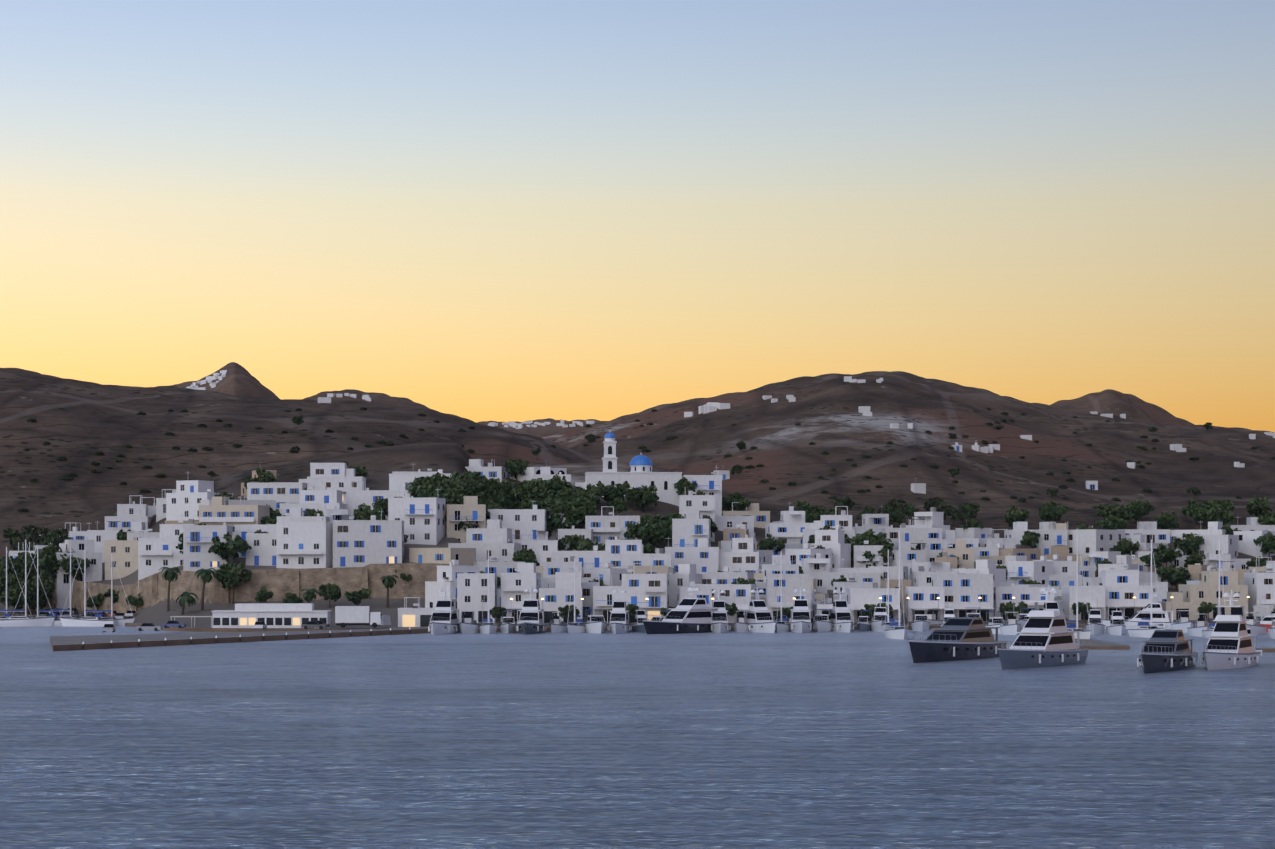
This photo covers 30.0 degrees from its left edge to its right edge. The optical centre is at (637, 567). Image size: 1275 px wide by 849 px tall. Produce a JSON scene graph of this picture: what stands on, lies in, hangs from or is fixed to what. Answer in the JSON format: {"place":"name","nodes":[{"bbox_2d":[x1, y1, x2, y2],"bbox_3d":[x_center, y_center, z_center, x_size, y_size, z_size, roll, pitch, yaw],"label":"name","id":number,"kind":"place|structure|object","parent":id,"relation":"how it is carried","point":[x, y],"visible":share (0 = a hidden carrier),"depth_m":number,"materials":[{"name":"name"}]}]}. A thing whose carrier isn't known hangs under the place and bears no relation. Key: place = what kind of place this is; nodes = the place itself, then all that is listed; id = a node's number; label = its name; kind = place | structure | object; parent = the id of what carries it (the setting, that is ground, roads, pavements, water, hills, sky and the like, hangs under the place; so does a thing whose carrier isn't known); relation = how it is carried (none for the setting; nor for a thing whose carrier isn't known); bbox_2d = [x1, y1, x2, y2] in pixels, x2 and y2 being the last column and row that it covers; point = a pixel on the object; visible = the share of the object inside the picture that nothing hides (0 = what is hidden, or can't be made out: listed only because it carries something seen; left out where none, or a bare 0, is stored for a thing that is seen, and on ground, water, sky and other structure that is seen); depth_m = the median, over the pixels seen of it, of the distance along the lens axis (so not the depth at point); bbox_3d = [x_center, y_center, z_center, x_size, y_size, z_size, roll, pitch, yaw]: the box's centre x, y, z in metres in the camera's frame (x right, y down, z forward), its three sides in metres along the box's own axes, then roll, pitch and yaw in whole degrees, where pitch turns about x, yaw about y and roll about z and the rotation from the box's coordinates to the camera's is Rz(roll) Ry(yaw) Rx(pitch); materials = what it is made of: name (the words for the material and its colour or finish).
{"place":"outdoors","nodes":[
{"label":"outdoors","id":0,"kind":"place"},
{"bbox_2d":[0,626,1274,848],"bbox_3d":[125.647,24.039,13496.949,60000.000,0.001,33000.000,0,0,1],"label":"sea","id":1,"kind":"structure","parent":0,"point":[756,740],"depth_m":321.04,"materials":[{"name":"liquid"}]},
{"bbox_2d":[0,547,32,618],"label":"sail boat","id":2,"kind":"object","parent":1,"relation":"on","point":[6,589],"visible":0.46,"depth_m":977.94,"materials":[{"name":"white"}]},
{"bbox_2d":[0,539,54,626],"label":"sail boat","id":3,"kind":"object","parent":1,"relation":"on","point":[19,621],"visible":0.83,"depth_m":966.85,"materials":[{"name":"white"}]},
{"bbox_2d":[12,547,63,625],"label":"sail boat","id":4,"kind":"object","parent":1,"relation":"on","point":[56,623],"visible":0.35,"depth_m":972.42,"materials":[{"name":"white"}]},
{"bbox_2d":[36,540,97,619],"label":"sail boat","id":5,"kind":"object","parent":1,"relation":"on","point":[61,616],"visible":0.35,"depth_m":977.72,"materials":[{"name":"white"}]},
{"bbox_2d":[59,547,117,626],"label":"sail boat","id":6,"kind":"object","parent":1,"relation":"on","point":[91,621],"visible":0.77,"depth_m":966.49,"materials":[{"name":"white"}]},
{"bbox_2d":[92,554,134,625],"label":"sail boat","id":7,"kind":"object","parent":1,"relation":"on","point":[121,622],"visible":0.48,"depth_m":971.78,"materials":[{"name":"white"}]},
{"bbox_2d":[428,586,459,634],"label":"motor yacht","id":8,"kind":"object","parent":1,"relation":"on","point":[444,619],"visible":0.79,"depth_m":860.82,"materials":[{"name":"white"}]},
{"bbox_2d":[459,611,482,633],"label":"boat","id":9,"kind":"object","parent":1,"relation":"on","point":[466,626],"visible":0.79,"depth_m":866.93,"materials":[{"name":"white"}]},
{"bbox_2d":[479,550,496,633],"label":"sail boat","id":10,"kind":"object","parent":1,"relation":"on","point":[488,626],"visible":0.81,"depth_m":866.55,"materials":[{"name":"white"}]},
{"bbox_2d":[500,611,516,633],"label":"boat","id":11,"kind":"object","parent":1,"relation":"on","point":[508,625],"visible":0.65,"depth_m":870.28,"materials":[{"name":"white plastic"}]},
{"bbox_2d":[516,586,546,634],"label":"motor yacht","id":12,"kind":"object","parent":1,"relation":"on","point":[531,620],"visible":0.83,"depth_m":864.65,"materials":[{"name":"white"}]},
{"bbox_2d":[549,612,567,632],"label":"boat","id":13,"kind":"object","parent":1,"relation":"on","point":[557,626],"visible":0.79,"depth_m":875.70,"materials":[{"name":"white"}]},
{"bbox_2d":[567,558,586,632],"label":"sail boat","id":14,"kind":"object","parent":1,"relation":"on","point":[575,626],"visible":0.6,"depth_m":872.98,"materials":[{"name":"white"}]},
{"bbox_2d":[583,610,605,633],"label":"boat","id":15,"kind":"object","parent":1,"relation":"on","point":[595,624],"visible":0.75,"depth_m":871.10,"materials":[{"name":"white plastic"}]},
{"bbox_2d":[607,582,631,633],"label":"motor yacht","id":16,"kind":"object","parent":1,"relation":"on","point":[619,621],"visible":0.85,"depth_m":873.32,"materials":[{"name":"white"}]},
{"bbox_2d":[631,605,645,632],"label":"boat","id":17,"kind":"object","parent":1,"relation":"on","point":[638,626],"visible":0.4,"depth_m":880.30,"materials":[{"name":"white"}]},
{"bbox_2d":[641,616,664,623],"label":"harbour boat","id":18,"kind":"object","parent":1,"relation":"on","point":[658,618],"visible":0.17,"depth_m":882.07,"materials":[{"name":"white"}]},
{"bbox_2d":[50,623,1274,651],"bbox_3d":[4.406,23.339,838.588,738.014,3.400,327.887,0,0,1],"label":"pier","id":19,"kind":"structure","parent":1,"relation":"on","point":[90,642],"depth_m":777.55,"materials":[{"name":"concrete"}]},
{"bbox_2d":[482,596,1249,624],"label":"street lamps","id":20,"kind":"object","parent":19,"relation":"on","point":[880,598],"visible":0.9,"depth_m":926.69,"materials":[{"name":"brown metal"}]},
{"bbox_2d":[642,587,720,633],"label":"motor yacht","id":21,"kind":"object","parent":1,"relation":"on","point":[690,615],"visible":0.77,"depth_m":869.25,"materials":[{"name":"white plastic"}]},
{"bbox_2d":[711,587,730,632],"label":"motor yacht","id":22,"kind":"object","parent":1,"relation":"on","point":[719,617],"visible":0.79,"depth_m":879.28,"materials":[{"name":"white"}]},
{"bbox_2d":[734,611,748,631],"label":"boat","id":23,"kind":"object","parent":1,"relation":"on","point":[741,625],"visible":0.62,"depth_m":883.24,"materials":[{"name":"white"}]},
{"bbox_2d":[744,587,775,632],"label":"motor yacht","id":24,"kind":"object","parent":1,"relation":"on","point":[758,618],"visible":0.79,"depth_m":882.29,"materials":[{"name":"white"}]},
{"bbox_2d":[775,551,789,632],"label":"sail boat","id":25,"kind":"object","parent":1,"relation":"on","point":[782,624],"visible":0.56,"depth_m":884.44,"materials":[{"name":"white"}]},
{"bbox_2d":[789,586,813,632],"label":"motor yacht","id":26,"kind":"object","parent":1,"relation":"on","point":[800,622],"visible":0.77,"depth_m":882.80,"materials":[{"name":"white plastic"}]},
{"bbox_2d":[813,609,832,631],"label":"boat","id":27,"kind":"object","parent":1,"relation":"on","point":[822,622],"visible":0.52,"depth_m":886.84,"materials":[{"name":"white plastic"}]},
{"bbox_2d":[829,588,853,632],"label":"motor yacht","id":28,"kind":"object","parent":1,"relation":"on","point":[841,618],"visible":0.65,"depth_m":889.62,"materials":[{"name":"white plastic"}]},
{"bbox_2d":[857,611,871,631],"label":"boat","id":29,"kind":"object","parent":1,"relation":"on","point":[863,624],"visible":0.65,"depth_m":895.72,"materials":[{"name":"white"}]},
{"bbox_2d":[870,602,887,631],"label":"boat","id":30,"kind":"object","parent":1,"relation":"on","point":[880,615],"visible":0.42,"depth_m":894.04,"materials":[{"name":"white"}]},
{"bbox_2d":[881,550,894,631],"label":"sail boat","id":31,"kind":"object","parent":1,"relation":"on","point":[888,620],"visible":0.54,"depth_m":881.58,"materials":[{"name":"white"}]},
{"bbox_2d":[884,530,908,639],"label":"sail boat","id":32,"kind":"object","parent":1,"relation":"on","point":[897,630],"visible":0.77,"depth_m":800.61,"materials":[{"name":"white"}]},
{"bbox_2d":[911,609,929,630],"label":"boat","id":33,"kind":"object","parent":1,"relation":"on","point":[920,623],"visible":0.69,"depth_m":898.31,"materials":[{"name":"white plastic"}]},
{"bbox_2d":[925,608,943,624],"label":"harbour boat","id":34,"kind":"object","parent":1,"relation":"on","point":[932,620],"visible":0.21,"depth_m":938.47,"materials":[{"name":"white"}]},
{"bbox_2d":[940,604,954,625],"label":"harbour boat","id":35,"kind":"object","parent":1,"relation":"on","point":[948,613],"visible":0.21,"depth_m":883.21,"materials":[{"name":"white"}]},
{"bbox_2d":[908,617,1005,662],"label":"motor yacht","id":36,"kind":"object","parent":1,"relation":"on","point":[959,638],"visible":0.85,"depth_m":618.15,"materials":[{"name":"white plastic"}]},
{"bbox_2d":[966,613,980,616],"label":"harbour boat","id":37,"kind":"object","parent":1,"relation":"on","point":[972,614],"visible":0.21,"depth_m":917.26,"materials":[{"name":"white"}]},
{"bbox_2d":[985,617,1004,633],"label":"harbour boat","id":38,"kind":"object","parent":1,"relation":"on","point":[996,621],"visible":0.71,"depth_m":862.65,"materials":[{"name":"white"}]},
{"bbox_2d":[1000,612,1020,634],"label":"boat","id":39,"kind":"object","parent":1,"relation":"on","point":[1011,626],"visible":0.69,"depth_m":847.74,"materials":[{"name":"white"}]},
{"bbox_2d":[1017,608,1034,627],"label":"harbour boat","id":40,"kind":"object","parent":1,"relation":"on","point":[1022,620],"visible":0.44,"depth_m":915.78,"materials":[{"name":"white"}]},
{"bbox_2d":[997,578,1087,669],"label":"motor yacht","id":41,"kind":"object","parent":1,"relation":"on","point":[1045,638],"visible":0.83,"depth_m":579.39,"materials":[{"name":"white plastic"}]},
{"bbox_2d":[1043,589,1059,613],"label":"motor yacht","id":42,"kind":"object","parent":1,"relation":"on","point":[1050,605],"visible":0.1,"depth_m":855.49,"materials":[{"name":"white"}]},
{"bbox_2d":[1064,529,1090,638],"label":"sail boat","id":43,"kind":"object","parent":1,"relation":"on","point":[1083,633],"visible":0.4,"depth_m":771.86,"materials":[{"name":"white"}]},
{"bbox_2d":[1085,603,1105,634],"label":"boat","id":44,"kind":"object","parent":1,"relation":"on","point":[1096,626],"visible":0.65,"depth_m":857.09,"materials":[{"name":"white plastic"}]},
{"bbox_2d":[1106,604,1125,634],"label":"harbour boat","id":45,"kind":"object","parent":1,"relation":"on","point":[1117,626],"visible":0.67,"depth_m":846.19,"materials":[{"name":"white"}]},
{"bbox_2d":[1102,588,1176,628],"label":"motor yacht","id":46,"kind":"object","parent":1,"relation":"on","point":[1145,612],"visible":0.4,"depth_m":925.59,"materials":[{"name":"white plastic"}]},
{"bbox_2d":[1128,539,1163,637],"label":"sail boat","id":47,"kind":"object","parent":1,"relation":"on","point":[1146,630],"visible":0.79,"depth_m":814.99,"materials":[{"name":"white"}]},
{"bbox_2d":[1137,629,1197,673],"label":"motor yacht","id":48,"kind":"object","parent":1,"relation":"on","point":[1162,650],"visible":0.81,"depth_m":554.68,"materials":[{"name":"white"}]},
{"bbox_2d":[1170,610,1192,632],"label":"harbour boat","id":49,"kind":"object","parent":1,"relation":"on","point":[1182,623],"visible":0.65,"depth_m":881.04,"materials":[{"name":"white"}]},
{"bbox_2d":[1187,614,1209,636],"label":"harbour boat","id":50,"kind":"object","parent":1,"relation":"on","point":[1197,628],"visible":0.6,"depth_m":831.05,"materials":[{"name":"white"}]},
{"bbox_2d":[1202,539,1225,638],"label":"sail boat","id":51,"kind":"object","parent":1,"relation":"on","point":[1205,632],"visible":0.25,"depth_m":800.17,"materials":[{"name":"white"}]},
{"bbox_2d":[1201,582,1260,669],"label":"motor yacht","id":52,"kind":"object","parent":1,"relation":"on","point":[1229,645],"visible":0.88,"depth_m":571.30,"materials":[{"name":"white"}]},
{"bbox_2d":[1246,621,1261,655],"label":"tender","id":53,"kind":"object","parent":1,"relation":"on","point":[1249,633],"visible":0.04,"depth_m":647.45,"materials":[{"name":"white"}]},
{"bbox_2d":[1245,612,1266,634],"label":"harbour boat","id":54,"kind":"object","parent":1,"relation":"on","point":[1257,629],"visible":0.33,"depth_m":846.54,"materials":[{"name":"white plastic"}]},
{"bbox_2d":[1245,616,1274,631],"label":"red boat","id":55,"kind":"object","parent":1,"relation":"on","point":[1267,621],"visible":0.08,"depth_m":879.76,"materials":[{"name":"white"}]},
{"bbox_2d":[1255,609,1274,621],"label":"boat","id":56,"kind":"object","parent":1,"relation":"on","point":[1259,618],"visible":0.15,"depth_m":944.05,"materials":[{"name":"white"}]},
{"bbox_2d":[1268,613,1274,638],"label":"harbour boat","id":57,"kind":"object","parent":1,"relation":"on","point":[1271,632],"visible":0.75,"depth_m":800.24,"materials":[{"name":"white"}]},
{"bbox_2d":[0,362,1274,626],"bbox_3d":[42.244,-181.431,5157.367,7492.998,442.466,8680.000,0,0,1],"label":"terrain","id":58,"kind":"structure","parent":0,"point":[84,424],"depth_m":1940.08,"materials":[{"name":"brown soil"}]},
{"bbox_2d":[0,524,91,615],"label":"shore trees","id":59,"kind":"object","parent":58,"relation":"on","point":[47,554],"visible":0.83,"depth_m":1047.22,"materials":[{"name":"green plant"}]},
{"bbox_2d":[9,462,346,608],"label":"town block","id":60,"kind":"structure","parent":58,"relation":"on","point":[294,537],"depth_m":1037.19,"materials":[{"name":"white paint"}]},
{"bbox_2d":[40,606,390,631],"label":"vehicles","id":61,"kind":"object","parent":58,"relation":"on","point":[353,615],"visible":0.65,"depth_m":877.99,"materials":[{"name":"black paint"}]},
{"bbox_2d":[19,563,449,612],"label":"retaining wall","id":62,"kind":"structure","parent":58,"relation":"on","point":[152,590],"depth_m":975.33,"materials":[{"name":"stone"}]},
{"bbox_2d":[86,523,411,610],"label":"trees","id":63,"kind":"object","parent":58,"relation":"on","point":[224,576],"visible":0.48,"depth_m":970.51,"materials":[{"name":"green plant"}]},
{"bbox_2d":[159,567,399,614],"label":"palms","id":64,"kind":"object","parent":58,"relation":"on","point":[170,574],"visible":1,"depth_m":961.40,"materials":[{"name":"green plant"}]},
{"bbox_2d":[307,458,671,623],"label":"town block","id":65,"kind":"structure","parent":58,"relation":"on","point":[502,536],"depth_m":992.23,"materials":[{"name":"white paint"}]},
{"bbox_2d":[406,470,581,531],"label":"tree grove","id":66,"kind":"object","parent":58,"relation":"on","point":[490,493],"visible":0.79,"depth_m":1068.37,"materials":[{"name":"green plant"}]},
{"bbox_2d":[353,477,704,547],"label":"trees","id":67,"kind":"object","parent":58,"relation":"on","point":[657,528],"visible":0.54,"depth_m":1063.65,"materials":[{"name":"green plant"}]},
{"bbox_2d":[533,432,721,515],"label":"church","id":68,"kind":"structure","parent":58,"relation":"on","point":[639,474],"depth_m":1130.62,"materials":[{"name":"white paint"}]},
{"bbox_2d":[17,407,1274,511],"bbox_3d":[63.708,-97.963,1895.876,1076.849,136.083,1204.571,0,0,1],"label":"hill shrubs","id":69,"kind":"object","parent":58,"relation":"on","point":[296,449],"depth_m":1877.55,"materials":[{"name":"green plant"}]},
{"bbox_2d":[32,370,1274,627],"bbox_3d":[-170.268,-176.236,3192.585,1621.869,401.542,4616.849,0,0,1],"label":"buildings","id":70,"kind":"structure","parent":58,"relation":"on","point":[276,614],"depth_m":898.37,"materials":[{"name":"white paint"}]},
{"bbox_2d":[113,458,1202,591],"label":"town trees","id":71,"kind":"object","parent":58,"relation":"on","point":[645,496],"visible":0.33,"depth_m":1084.58,"materials":[{"name":"green plant"}]},
{"bbox_2d":[291,415,1271,527],"bbox_3d":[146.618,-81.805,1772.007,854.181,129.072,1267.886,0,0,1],"label":"shrubs","id":72,"kind":"object","parent":58,"relation":"on","point":[1256,507],"visible":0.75,"depth_m":1164.29,"materials":[{"name":"green plant"}]},
{"bbox_2d":[665,486,1005,623],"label":"town block","id":73,"kind":"structure","parent":58,"relation":"on","point":[698,560],"depth_m":1025.69,"materials":[{"name":"white paint"}]},
{"bbox_2d":[489,601,1274,626],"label":"promenade trees","id":74,"kind":"object","parent":58,"relation":"on","point":[497,612],"visible":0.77,"depth_m":925.56,"materials":[{"name":"green plant"}]},
{"bbox_2d":[497,496,1274,587],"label":"town trees","id":75,"kind":"object","parent":58,"relation":"on","point":[1114,519],"visible":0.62,"depth_m":1135.99,"materials":[{"name":"green plant"}]},
{"bbox_2d":[955,517,1274,619],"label":"town block","id":76,"kind":"structure","parent":58,"relation":"on","point":[1120,582],"depth_m":1039.40,"materials":[{"name":"white paint"}]},
{"bbox_2d":[0,0,1274,432],"label":"sky","id":77,"kind":"structure","parent":0,"point":[476,211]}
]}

